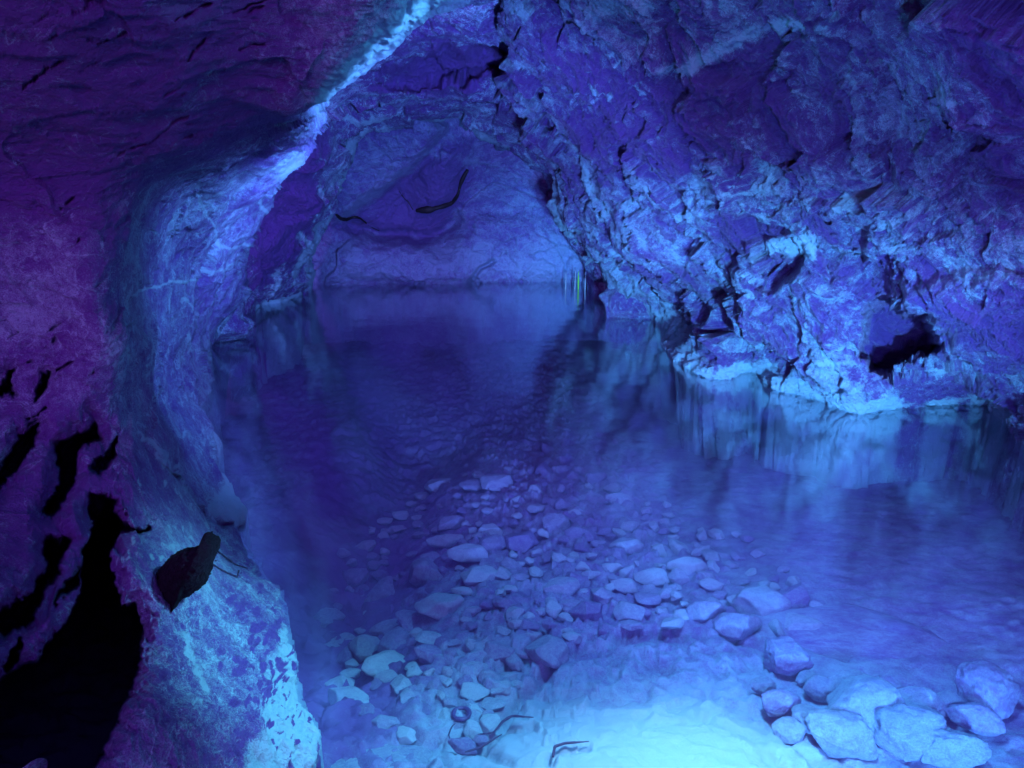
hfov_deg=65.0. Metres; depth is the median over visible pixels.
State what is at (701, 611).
stone
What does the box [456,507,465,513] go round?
stone
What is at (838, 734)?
boulder
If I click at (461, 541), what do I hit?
stone
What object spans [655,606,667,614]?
stone
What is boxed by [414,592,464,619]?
stone
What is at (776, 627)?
stone
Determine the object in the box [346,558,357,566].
stone
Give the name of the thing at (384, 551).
stone
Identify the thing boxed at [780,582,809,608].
stone
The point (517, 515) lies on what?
stone
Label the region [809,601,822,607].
stone
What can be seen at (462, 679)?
stone
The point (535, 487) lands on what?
stone
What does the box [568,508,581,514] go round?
stone
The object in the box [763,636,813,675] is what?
boulder
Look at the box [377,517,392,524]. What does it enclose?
stone
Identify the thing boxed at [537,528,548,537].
stone
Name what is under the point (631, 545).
stone
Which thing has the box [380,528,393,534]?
stone
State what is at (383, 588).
stone
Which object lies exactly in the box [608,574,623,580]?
stone
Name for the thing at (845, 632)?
slab
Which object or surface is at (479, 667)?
stone
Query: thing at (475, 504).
stone
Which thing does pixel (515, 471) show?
stone
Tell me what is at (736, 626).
stone
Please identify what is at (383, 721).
stone
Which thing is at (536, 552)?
stone
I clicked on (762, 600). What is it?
stone
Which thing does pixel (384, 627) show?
stone
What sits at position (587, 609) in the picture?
stone
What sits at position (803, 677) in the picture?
boulder
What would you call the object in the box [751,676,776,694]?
boulder
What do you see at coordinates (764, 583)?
stone
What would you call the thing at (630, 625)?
stone
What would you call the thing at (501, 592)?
stone
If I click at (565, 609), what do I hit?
stone
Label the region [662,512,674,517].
stone
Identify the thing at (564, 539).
stone
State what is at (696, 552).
stone
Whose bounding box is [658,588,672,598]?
stone
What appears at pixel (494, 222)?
back wall
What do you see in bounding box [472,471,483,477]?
stone
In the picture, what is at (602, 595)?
stone
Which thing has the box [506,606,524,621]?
stone
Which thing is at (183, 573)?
lump
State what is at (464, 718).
ring
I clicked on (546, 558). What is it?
stone
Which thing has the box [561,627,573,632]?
stone
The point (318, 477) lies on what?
pool bed
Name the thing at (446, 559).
stone
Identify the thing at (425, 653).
stone
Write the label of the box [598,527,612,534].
stone
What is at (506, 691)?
stone
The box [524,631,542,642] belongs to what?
stone
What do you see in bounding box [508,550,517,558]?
stone
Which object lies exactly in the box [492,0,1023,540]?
wall
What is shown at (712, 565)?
stone
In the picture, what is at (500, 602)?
stone
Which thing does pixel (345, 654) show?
stone
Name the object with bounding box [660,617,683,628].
stone
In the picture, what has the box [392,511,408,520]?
stone
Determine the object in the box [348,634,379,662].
stone
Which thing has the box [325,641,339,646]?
stone
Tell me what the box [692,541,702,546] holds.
stone
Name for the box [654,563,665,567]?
stone
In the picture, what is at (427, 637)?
stone
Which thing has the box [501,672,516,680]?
stone
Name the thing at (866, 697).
boulder
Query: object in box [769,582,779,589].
stone
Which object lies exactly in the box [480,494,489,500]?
stone
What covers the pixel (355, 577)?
stone
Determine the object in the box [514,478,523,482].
stone
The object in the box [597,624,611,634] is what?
stone
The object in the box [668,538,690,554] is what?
stone
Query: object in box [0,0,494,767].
rock wall
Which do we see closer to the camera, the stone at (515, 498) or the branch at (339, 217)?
the stone at (515, 498)
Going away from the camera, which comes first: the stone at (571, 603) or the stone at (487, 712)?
the stone at (487, 712)
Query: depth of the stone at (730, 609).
4.29 m
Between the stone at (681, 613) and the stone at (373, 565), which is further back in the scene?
the stone at (373, 565)
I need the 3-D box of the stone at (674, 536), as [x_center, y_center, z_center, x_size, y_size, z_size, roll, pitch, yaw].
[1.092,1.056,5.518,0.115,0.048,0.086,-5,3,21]
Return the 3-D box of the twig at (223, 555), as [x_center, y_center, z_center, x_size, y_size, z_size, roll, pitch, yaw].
[-1.381,0.847,3.886,0.068,0.263,0.315,1,15,4]
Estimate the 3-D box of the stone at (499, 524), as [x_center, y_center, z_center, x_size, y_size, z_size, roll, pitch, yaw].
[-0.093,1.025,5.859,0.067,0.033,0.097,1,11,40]
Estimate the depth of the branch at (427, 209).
13.76 m
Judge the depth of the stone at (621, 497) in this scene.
6.38 m
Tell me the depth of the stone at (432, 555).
5.51 m
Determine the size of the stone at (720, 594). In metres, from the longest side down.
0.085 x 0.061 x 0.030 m
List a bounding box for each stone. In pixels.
[314,607,344,627]
[324,675,354,686]
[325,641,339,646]
[328,686,368,704]
[331,632,355,643]
[336,646,355,665]
[337,548,350,557]
[339,668,360,678]
[342,568,368,586]
[345,585,354,592]
[345,659,358,668]
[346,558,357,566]
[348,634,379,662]
[354,627,365,633]
[355,540,375,550]
[355,584,368,591]
[358,703,374,715]
[361,650,405,676]
[366,552,379,560]
[367,560,380,570]
[367,576,394,600]
[369,527,375,533]
[369,618,397,634]
[370,678,381,690]
[371,569,388,580]
[371,714,399,728]
[373,669,397,682]
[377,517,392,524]
[377,531,388,538]
[377,626,410,651]
[379,560,388,565]
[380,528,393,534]
[380,548,389,554]
[388,525,406,532]
[390,674,411,695]
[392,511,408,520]
[395,609,422,631]
[396,687,421,704]
[396,726,415,744]
[404,661,417,669]
[406,500,418,506]
[406,551,417,556]
[406,637,416,645]
[406,665,422,677]
[408,627,422,636]
[409,556,442,586]
[411,515,421,520]
[412,519,423,527]
[414,492,428,499]
[414,504,425,511]
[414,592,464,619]
[414,644,441,664]
[415,631,440,644]
[418,587,427,598]
[420,551,439,561]
[422,668,435,675]
[422,703,429,714]
[424,478,450,492]
[426,534,463,548]
[426,678,440,689]
[431,526,437,532]
[436,690,446,700]
[437,515,464,531]
[438,566,448,572]
[438,707,452,719]
[441,647,457,657]
[441,666,456,677]
[441,696,456,708]
[442,555,452,562]
[442,678,452,687]
[447,543,487,562]
[447,639,461,647]
[448,737,476,755]
[451,586,472,595]
[452,722,464,729]
[453,492,465,498]
[455,565,463,570]
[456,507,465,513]
[457,538,467,545]
[457,674,472,688]
[459,480,481,491]
[459,661,487,679]
[459,682,489,701]
[460,565,496,586]
[460,616,471,621]
[461,520,470,526]
[463,493,469,501]
[463,719,482,739]
[465,535,472,541]
[465,606,481,616]
[465,638,477,651]
[466,621,477,630]
[467,703,481,713]
[468,527,476,533]
[471,502,479,507]
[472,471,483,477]
[472,531,484,538]
[473,734,487,746]
[474,632,480,638]
[475,520,482,526]
[478,523,502,535]
[478,534,505,549]
[478,668,500,681]
[479,599,493,610]
[479,714,500,735]
[480,473,512,490]
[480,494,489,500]
[480,500,490,506]
[480,697,506,711]
[481,507,493,514]
[481,710,494,716]
[483,611,491,619]
[483,641,514,665]
[490,680,512,697]
[492,597,522,607]
[494,522,504,527]
[494,566,511,580]
[495,588,505,596]
[496,626,511,636]
[501,557,522,573]
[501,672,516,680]
[502,467,512,471]
[502,494,509,502]
[502,585,517,592]
[504,530,538,552]
[505,653,523,671]
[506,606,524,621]
[507,620,521,629]
[508,519,518,526]
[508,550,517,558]
[509,574,528,580]
[511,469,519,474]
[511,495,520,501]
[511,512,522,518]
[511,680,521,688]
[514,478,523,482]
[514,650,529,658]
[519,618,541,631]
[522,521,531,530]
[523,611,534,618]
[524,557,533,565]
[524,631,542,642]
[524,634,568,668]
[527,504,544,512]
[528,484,543,494]
[529,566,542,577]
[531,548,542,557]
[534,462,552,476]
[534,598,544,606]
[535,607,545,615]
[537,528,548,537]
[542,513,569,530]
[542,554,550,561]
[542,619,555,631]
[543,576,579,595]
[545,597,557,602]
[545,599,561,617]
[546,546,554,550]
[550,553,565,562]
[552,568,562,576]
[554,497,570,510]
[556,484,565,492]
[558,534,568,544]
[558,612,573,621]
[559,599,579,608]
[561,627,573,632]
[562,607,570,612]
[562,631,581,644]
[564,526,598,541]
[565,556,574,562]
[567,495,579,500]
[567,552,579,558]
[568,504,578,509]
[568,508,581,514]
[568,600,602,620]
[571,542,590,552]
[575,561,590,571]
[581,570,601,579]
[584,482,592,488]
[586,472,606,485]
[586,553,596,559]
[590,540,605,546]
[591,587,614,603]
[597,497,608,504]
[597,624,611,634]
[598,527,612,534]
[602,563,622,573]
[603,483,620,493]
[604,493,633,504]
[604,532,618,541]
[605,583,614,590]
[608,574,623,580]
[609,537,643,554]
[610,578,637,593]
[612,528,625,536]
[613,522,619,528]
[613,601,644,621]
[619,565,633,577]
[619,619,644,630]
[620,521,639,531]
[633,567,669,586]
[634,592,660,604]
[639,506,652,515]
[644,607,651,615]
[649,521,658,531]
[651,543,666,556]
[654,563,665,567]
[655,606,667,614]
[657,527,669,534]
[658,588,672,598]
[659,518,670,524]
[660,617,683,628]
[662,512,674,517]
[663,501,671,507]
[666,557,707,574]
[667,534,678,539]
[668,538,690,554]
[668,568,689,585]
[669,526,679,533]
[670,591,684,600]
[672,609,688,619]
[679,601,688,606]
[686,601,725,621]
[691,545,709,556]
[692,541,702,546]
[695,571,714,578]
[696,530,706,540]
[699,578,723,591]
[701,549,720,561]
[705,597,719,601]
[707,560,719,572]
[708,528,724,539]
[713,591,727,598]
[713,612,762,639]
[724,560,738,568]
[725,606,736,612]
[727,594,735,607]
[730,577,749,585]
[731,531,742,537]
[731,552,745,560]
[732,586,790,615]
[740,535,754,542]
[745,568,756,575]
[750,549,765,557]
[758,580,769,586]
[767,574,778,583]
[768,619,784,636]
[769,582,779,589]
[777,566,789,571]
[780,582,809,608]
[784,612,822,630]
[785,576,800,586]
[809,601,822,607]
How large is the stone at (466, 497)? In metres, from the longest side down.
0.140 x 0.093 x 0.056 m
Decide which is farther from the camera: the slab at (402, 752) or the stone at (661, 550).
the stone at (661, 550)
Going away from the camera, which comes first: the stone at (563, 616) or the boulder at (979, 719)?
the boulder at (979, 719)
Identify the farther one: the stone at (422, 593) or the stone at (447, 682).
the stone at (422, 593)
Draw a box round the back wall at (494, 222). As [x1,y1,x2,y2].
[312,118,586,284]
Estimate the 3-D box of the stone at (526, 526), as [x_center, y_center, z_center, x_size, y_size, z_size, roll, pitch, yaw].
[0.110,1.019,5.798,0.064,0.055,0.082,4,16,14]
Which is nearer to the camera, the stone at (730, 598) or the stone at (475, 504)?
the stone at (730, 598)
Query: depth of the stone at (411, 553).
5.96 m
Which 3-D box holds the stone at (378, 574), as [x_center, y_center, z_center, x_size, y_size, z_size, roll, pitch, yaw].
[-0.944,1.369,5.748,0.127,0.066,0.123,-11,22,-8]
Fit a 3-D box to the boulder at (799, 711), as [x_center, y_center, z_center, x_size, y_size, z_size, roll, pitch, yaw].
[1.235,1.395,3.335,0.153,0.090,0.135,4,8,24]
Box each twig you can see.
[213,564,239,577]
[218,551,247,568]
[465,734,501,752]
[478,715,533,734]
[552,741,588,757]
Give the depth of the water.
9.49 m
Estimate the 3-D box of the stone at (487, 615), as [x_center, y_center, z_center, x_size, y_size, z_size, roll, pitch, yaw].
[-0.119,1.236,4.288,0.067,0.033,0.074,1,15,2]
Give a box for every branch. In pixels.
[335,214,378,230]
[416,169,468,213]
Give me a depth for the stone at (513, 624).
4.16 m
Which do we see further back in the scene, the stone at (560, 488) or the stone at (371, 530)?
the stone at (560, 488)
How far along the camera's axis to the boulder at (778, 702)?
3.41 m
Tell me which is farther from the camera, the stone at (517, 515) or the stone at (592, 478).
the stone at (592, 478)
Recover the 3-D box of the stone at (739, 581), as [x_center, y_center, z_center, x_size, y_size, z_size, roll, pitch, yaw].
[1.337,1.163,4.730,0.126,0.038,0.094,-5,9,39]
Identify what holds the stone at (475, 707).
on the pool bed
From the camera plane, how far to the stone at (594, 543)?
5.39 m
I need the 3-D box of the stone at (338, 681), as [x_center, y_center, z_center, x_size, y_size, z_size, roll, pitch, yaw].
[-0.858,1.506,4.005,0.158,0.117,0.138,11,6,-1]
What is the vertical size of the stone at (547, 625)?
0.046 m
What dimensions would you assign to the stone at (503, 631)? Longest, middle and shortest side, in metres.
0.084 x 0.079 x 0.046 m
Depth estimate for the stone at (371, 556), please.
6.09 m
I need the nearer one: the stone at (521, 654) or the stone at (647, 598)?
the stone at (521, 654)
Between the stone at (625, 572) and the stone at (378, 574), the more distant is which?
the stone at (378, 574)
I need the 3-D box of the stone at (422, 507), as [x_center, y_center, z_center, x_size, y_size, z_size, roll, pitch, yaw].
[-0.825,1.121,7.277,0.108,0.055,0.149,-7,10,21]
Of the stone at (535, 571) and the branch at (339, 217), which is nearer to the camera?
the stone at (535, 571)
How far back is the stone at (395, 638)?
4.36 m
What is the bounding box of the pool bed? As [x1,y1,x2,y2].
[0,381,1023,767]
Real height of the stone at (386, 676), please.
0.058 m
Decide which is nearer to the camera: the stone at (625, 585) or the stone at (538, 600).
the stone at (538, 600)
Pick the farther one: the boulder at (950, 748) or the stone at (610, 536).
the stone at (610, 536)
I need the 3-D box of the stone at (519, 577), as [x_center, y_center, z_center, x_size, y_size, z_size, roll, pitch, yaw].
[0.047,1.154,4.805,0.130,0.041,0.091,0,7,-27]
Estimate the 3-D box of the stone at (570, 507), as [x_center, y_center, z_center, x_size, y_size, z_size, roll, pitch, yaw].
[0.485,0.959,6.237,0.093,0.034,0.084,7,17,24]
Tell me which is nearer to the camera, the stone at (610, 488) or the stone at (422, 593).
the stone at (422, 593)
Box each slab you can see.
[331,744,431,767]
[751,603,947,662]
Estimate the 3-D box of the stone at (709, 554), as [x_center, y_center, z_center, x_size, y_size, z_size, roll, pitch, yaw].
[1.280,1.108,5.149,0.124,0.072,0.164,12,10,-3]
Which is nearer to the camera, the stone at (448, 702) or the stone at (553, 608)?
the stone at (448, 702)
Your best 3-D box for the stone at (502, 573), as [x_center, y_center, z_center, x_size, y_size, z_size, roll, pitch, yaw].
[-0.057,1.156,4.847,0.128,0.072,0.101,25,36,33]
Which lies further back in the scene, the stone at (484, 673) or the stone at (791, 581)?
the stone at (791, 581)
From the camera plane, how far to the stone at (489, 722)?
3.30 m
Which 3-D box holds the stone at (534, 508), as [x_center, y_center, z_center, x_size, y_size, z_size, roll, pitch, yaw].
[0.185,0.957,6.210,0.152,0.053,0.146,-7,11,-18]
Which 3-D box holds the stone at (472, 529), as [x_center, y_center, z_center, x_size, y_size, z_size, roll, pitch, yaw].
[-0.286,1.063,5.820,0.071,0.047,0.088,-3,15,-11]
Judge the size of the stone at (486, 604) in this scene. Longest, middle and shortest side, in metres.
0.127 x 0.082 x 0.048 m
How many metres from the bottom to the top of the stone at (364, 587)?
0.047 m
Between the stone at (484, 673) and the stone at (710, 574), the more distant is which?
the stone at (710, 574)
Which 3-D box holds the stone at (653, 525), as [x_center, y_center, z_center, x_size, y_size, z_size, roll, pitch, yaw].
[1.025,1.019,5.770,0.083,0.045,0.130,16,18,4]
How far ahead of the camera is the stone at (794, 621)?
4.11 m
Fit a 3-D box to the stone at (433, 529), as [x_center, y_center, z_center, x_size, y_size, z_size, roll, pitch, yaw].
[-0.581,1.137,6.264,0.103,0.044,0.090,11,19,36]
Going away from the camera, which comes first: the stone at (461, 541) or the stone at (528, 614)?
the stone at (528, 614)
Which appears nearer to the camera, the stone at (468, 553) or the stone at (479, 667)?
the stone at (479, 667)
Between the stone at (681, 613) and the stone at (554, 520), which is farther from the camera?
the stone at (554, 520)
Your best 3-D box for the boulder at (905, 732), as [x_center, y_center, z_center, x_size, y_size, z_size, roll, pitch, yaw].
[1.592,1.396,3.248,0.278,0.191,0.311,9,19,30]
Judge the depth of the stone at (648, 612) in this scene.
4.29 m
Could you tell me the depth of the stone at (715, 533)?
5.57 m
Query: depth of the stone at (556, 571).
4.86 m
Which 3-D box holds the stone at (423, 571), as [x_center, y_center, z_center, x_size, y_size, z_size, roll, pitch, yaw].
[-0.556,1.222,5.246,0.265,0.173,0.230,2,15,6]
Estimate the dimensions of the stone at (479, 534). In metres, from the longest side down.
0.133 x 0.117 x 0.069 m
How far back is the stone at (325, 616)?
4.92 m
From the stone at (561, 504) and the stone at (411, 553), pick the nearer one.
the stone at (411, 553)
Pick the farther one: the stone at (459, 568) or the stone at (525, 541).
the stone at (525, 541)
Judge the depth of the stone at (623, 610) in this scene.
4.26 m
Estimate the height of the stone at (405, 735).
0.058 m
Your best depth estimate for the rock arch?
10.00 m
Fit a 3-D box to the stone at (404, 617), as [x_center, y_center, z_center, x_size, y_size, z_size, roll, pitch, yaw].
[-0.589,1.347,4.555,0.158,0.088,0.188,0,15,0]
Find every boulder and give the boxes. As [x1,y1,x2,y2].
[211,301,255,345]
[599,288,650,318]
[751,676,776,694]
[761,689,801,716]
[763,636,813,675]
[771,716,805,744]
[791,704,816,734]
[795,670,816,685]
[803,675,835,702]
[804,709,878,760]
[826,674,905,730]
[828,669,865,686]
[872,702,946,761]
[874,675,903,688]
[897,686,946,718]
[920,727,991,767]
[936,690,964,716]
[945,702,1005,736]
[954,659,1020,719]
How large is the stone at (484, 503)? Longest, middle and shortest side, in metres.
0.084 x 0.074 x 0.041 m
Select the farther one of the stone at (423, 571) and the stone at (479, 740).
the stone at (423, 571)
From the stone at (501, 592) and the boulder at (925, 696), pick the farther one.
the stone at (501, 592)
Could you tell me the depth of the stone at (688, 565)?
4.89 m
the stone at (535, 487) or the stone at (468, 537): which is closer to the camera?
the stone at (468, 537)
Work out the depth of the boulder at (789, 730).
3.24 m
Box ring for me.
[451,706,471,721]
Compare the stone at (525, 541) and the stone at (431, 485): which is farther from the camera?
the stone at (431, 485)
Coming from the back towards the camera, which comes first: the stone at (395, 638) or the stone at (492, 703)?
the stone at (395, 638)
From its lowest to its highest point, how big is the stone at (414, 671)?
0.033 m
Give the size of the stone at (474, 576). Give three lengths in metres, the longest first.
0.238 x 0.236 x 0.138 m
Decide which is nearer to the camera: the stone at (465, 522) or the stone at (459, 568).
the stone at (459, 568)
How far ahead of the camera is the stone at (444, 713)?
3.40 m
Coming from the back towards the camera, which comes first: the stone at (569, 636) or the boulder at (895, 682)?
the stone at (569, 636)
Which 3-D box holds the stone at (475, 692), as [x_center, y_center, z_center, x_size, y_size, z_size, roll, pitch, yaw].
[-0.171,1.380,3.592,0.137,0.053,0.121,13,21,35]
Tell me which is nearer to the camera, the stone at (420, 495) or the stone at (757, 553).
the stone at (757, 553)
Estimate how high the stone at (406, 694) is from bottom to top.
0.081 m
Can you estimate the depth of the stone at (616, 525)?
5.78 m
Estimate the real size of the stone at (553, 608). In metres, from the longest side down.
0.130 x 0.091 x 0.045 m
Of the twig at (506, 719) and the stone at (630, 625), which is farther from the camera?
the stone at (630, 625)
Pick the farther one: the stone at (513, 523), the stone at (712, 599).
the stone at (513, 523)
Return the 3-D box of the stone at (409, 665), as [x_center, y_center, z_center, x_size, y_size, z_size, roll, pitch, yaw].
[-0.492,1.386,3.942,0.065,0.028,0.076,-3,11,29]
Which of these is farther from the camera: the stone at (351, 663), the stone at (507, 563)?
the stone at (507, 563)
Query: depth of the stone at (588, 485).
6.85 m
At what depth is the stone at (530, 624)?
4.13 m
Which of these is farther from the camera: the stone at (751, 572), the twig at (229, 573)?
the stone at (751, 572)
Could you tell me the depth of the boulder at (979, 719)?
3.28 m
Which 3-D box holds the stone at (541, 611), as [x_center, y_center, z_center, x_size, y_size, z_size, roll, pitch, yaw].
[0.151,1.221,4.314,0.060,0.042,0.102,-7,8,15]
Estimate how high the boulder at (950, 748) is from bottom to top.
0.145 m
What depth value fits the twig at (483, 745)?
3.15 m
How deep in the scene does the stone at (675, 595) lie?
4.47 m
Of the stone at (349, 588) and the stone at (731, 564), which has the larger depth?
the stone at (349, 588)
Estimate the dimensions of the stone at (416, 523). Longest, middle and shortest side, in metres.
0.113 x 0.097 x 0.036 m
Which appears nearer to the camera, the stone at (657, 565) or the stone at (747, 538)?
the stone at (657, 565)
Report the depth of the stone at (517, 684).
3.63 m
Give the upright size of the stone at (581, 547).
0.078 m
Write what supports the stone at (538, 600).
on the pool bed
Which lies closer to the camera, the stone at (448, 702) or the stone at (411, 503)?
the stone at (448, 702)
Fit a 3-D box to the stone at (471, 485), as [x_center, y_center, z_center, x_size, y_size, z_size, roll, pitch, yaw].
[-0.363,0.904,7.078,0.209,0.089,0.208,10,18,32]
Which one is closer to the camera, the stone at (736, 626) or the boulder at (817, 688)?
the boulder at (817, 688)
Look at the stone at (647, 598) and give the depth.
4.41 m
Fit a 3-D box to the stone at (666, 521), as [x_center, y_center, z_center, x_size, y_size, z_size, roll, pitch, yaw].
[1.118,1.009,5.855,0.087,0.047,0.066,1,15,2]
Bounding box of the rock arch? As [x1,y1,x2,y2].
[231,0,607,401]
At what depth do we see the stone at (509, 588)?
4.59 m
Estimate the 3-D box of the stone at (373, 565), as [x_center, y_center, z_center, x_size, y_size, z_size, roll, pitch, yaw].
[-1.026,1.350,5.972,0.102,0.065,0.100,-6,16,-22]
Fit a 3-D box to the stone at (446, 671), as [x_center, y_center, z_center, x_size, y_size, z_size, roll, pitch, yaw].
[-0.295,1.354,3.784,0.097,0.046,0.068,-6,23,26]
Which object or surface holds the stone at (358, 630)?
on the pool bed
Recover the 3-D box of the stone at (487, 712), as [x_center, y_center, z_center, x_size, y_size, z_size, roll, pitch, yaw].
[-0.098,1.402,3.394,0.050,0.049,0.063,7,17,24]
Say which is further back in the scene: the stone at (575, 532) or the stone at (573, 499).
the stone at (573, 499)
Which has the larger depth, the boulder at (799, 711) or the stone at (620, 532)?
the stone at (620, 532)
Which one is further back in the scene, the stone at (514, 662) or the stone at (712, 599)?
the stone at (712, 599)
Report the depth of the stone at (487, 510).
6.22 m
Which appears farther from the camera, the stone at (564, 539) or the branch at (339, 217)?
the branch at (339, 217)
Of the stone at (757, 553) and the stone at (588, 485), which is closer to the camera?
the stone at (757, 553)
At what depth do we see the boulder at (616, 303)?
10.86 m
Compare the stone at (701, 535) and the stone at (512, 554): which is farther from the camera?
the stone at (701, 535)
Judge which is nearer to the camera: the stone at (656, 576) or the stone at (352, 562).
the stone at (656, 576)
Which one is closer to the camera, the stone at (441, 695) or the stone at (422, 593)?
the stone at (441, 695)
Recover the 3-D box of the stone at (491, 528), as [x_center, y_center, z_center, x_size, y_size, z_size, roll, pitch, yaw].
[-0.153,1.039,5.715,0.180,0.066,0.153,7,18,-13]
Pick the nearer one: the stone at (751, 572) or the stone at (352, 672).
the stone at (352, 672)
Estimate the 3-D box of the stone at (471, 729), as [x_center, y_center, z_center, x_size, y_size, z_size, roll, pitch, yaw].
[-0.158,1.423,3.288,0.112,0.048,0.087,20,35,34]
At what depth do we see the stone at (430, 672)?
3.79 m
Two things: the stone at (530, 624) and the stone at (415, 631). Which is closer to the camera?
the stone at (530, 624)
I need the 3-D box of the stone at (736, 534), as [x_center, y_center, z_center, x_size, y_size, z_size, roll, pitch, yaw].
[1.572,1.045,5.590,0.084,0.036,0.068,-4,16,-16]
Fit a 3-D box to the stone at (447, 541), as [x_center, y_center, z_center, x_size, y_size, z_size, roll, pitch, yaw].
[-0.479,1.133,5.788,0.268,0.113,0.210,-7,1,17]
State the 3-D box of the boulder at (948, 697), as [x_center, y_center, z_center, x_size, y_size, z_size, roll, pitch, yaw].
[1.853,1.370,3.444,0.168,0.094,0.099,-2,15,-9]
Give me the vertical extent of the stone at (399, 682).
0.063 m
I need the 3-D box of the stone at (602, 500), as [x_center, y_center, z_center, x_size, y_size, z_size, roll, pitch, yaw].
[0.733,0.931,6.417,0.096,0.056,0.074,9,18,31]
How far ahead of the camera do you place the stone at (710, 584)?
4.63 m
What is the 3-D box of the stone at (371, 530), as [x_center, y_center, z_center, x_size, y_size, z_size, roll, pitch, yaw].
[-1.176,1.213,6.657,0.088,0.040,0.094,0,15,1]
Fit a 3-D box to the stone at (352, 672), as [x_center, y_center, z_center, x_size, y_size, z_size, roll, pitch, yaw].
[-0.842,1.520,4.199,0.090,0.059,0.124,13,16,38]
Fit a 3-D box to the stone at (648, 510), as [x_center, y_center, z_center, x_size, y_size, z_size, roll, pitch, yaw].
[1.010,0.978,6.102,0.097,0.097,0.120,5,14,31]
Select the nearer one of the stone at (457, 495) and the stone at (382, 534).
the stone at (382, 534)
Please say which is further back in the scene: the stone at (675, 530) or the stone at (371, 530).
the stone at (371, 530)
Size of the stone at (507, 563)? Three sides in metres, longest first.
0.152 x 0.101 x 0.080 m
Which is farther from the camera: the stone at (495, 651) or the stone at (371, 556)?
the stone at (371, 556)
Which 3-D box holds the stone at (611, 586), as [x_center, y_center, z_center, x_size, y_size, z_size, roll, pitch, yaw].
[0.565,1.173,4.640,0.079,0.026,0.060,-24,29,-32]
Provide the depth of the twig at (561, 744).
3.10 m
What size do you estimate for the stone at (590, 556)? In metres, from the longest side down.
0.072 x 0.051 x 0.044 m
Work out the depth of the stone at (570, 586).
4.56 m
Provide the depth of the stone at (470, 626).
4.19 m
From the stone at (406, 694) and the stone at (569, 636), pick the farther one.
the stone at (569, 636)
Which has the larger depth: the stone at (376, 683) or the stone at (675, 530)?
the stone at (675, 530)
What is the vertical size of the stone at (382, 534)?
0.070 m
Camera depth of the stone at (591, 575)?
4.81 m
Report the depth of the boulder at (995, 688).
3.44 m
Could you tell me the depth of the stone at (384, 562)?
6.01 m
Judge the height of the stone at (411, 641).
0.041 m
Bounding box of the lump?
[156,531,220,612]
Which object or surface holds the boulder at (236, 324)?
in the water
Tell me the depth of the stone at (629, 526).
5.74 m
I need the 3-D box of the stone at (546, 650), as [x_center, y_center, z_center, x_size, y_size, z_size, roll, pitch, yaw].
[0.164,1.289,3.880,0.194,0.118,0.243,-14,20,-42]
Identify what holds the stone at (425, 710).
on the pool bed
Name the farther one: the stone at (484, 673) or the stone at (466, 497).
the stone at (466, 497)
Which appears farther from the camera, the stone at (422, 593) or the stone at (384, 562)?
the stone at (384, 562)
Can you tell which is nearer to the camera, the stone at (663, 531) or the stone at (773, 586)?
the stone at (773, 586)
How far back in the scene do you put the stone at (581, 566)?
4.92 m
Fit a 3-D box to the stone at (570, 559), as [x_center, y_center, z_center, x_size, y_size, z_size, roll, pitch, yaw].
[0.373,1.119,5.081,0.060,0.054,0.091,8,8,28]
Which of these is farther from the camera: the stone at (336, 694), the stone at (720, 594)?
the stone at (720, 594)
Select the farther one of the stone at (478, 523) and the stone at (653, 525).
the stone at (478, 523)
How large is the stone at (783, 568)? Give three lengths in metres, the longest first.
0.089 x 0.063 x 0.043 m
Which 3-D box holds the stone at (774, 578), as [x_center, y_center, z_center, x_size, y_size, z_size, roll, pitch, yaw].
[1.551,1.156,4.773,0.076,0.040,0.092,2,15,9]
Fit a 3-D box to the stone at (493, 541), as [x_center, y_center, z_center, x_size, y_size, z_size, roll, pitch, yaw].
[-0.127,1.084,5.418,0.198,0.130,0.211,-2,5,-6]
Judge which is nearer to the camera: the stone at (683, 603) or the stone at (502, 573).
the stone at (683, 603)
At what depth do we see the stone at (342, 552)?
5.95 m
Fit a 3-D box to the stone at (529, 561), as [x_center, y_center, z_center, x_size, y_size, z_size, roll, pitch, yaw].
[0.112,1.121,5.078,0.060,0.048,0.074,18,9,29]
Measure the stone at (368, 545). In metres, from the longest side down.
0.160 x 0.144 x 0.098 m
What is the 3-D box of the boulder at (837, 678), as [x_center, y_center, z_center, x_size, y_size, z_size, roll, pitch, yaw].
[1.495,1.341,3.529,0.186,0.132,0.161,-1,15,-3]
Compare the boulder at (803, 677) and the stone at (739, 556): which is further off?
the stone at (739, 556)
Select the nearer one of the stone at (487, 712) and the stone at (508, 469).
the stone at (487, 712)
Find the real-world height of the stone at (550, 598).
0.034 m
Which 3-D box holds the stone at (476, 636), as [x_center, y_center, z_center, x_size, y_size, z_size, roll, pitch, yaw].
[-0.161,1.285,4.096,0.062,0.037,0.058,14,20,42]
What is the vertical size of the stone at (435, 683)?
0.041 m
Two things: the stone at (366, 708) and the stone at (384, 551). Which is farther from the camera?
the stone at (384, 551)
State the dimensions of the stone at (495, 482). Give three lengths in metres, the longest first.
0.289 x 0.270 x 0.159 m
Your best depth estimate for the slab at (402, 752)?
3.19 m
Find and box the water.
[208,280,996,416]
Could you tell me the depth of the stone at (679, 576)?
4.75 m
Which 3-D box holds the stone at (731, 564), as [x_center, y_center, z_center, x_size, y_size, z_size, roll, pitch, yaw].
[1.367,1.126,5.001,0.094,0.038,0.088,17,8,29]
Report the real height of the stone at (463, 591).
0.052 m
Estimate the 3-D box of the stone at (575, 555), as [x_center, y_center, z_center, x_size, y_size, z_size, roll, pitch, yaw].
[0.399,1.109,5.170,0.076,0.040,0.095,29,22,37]
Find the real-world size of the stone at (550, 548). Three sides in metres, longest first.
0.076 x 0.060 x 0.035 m
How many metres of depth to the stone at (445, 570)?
5.17 m
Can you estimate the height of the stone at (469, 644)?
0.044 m
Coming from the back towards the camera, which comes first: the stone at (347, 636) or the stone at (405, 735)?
the stone at (347, 636)
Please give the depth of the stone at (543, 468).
7.30 m

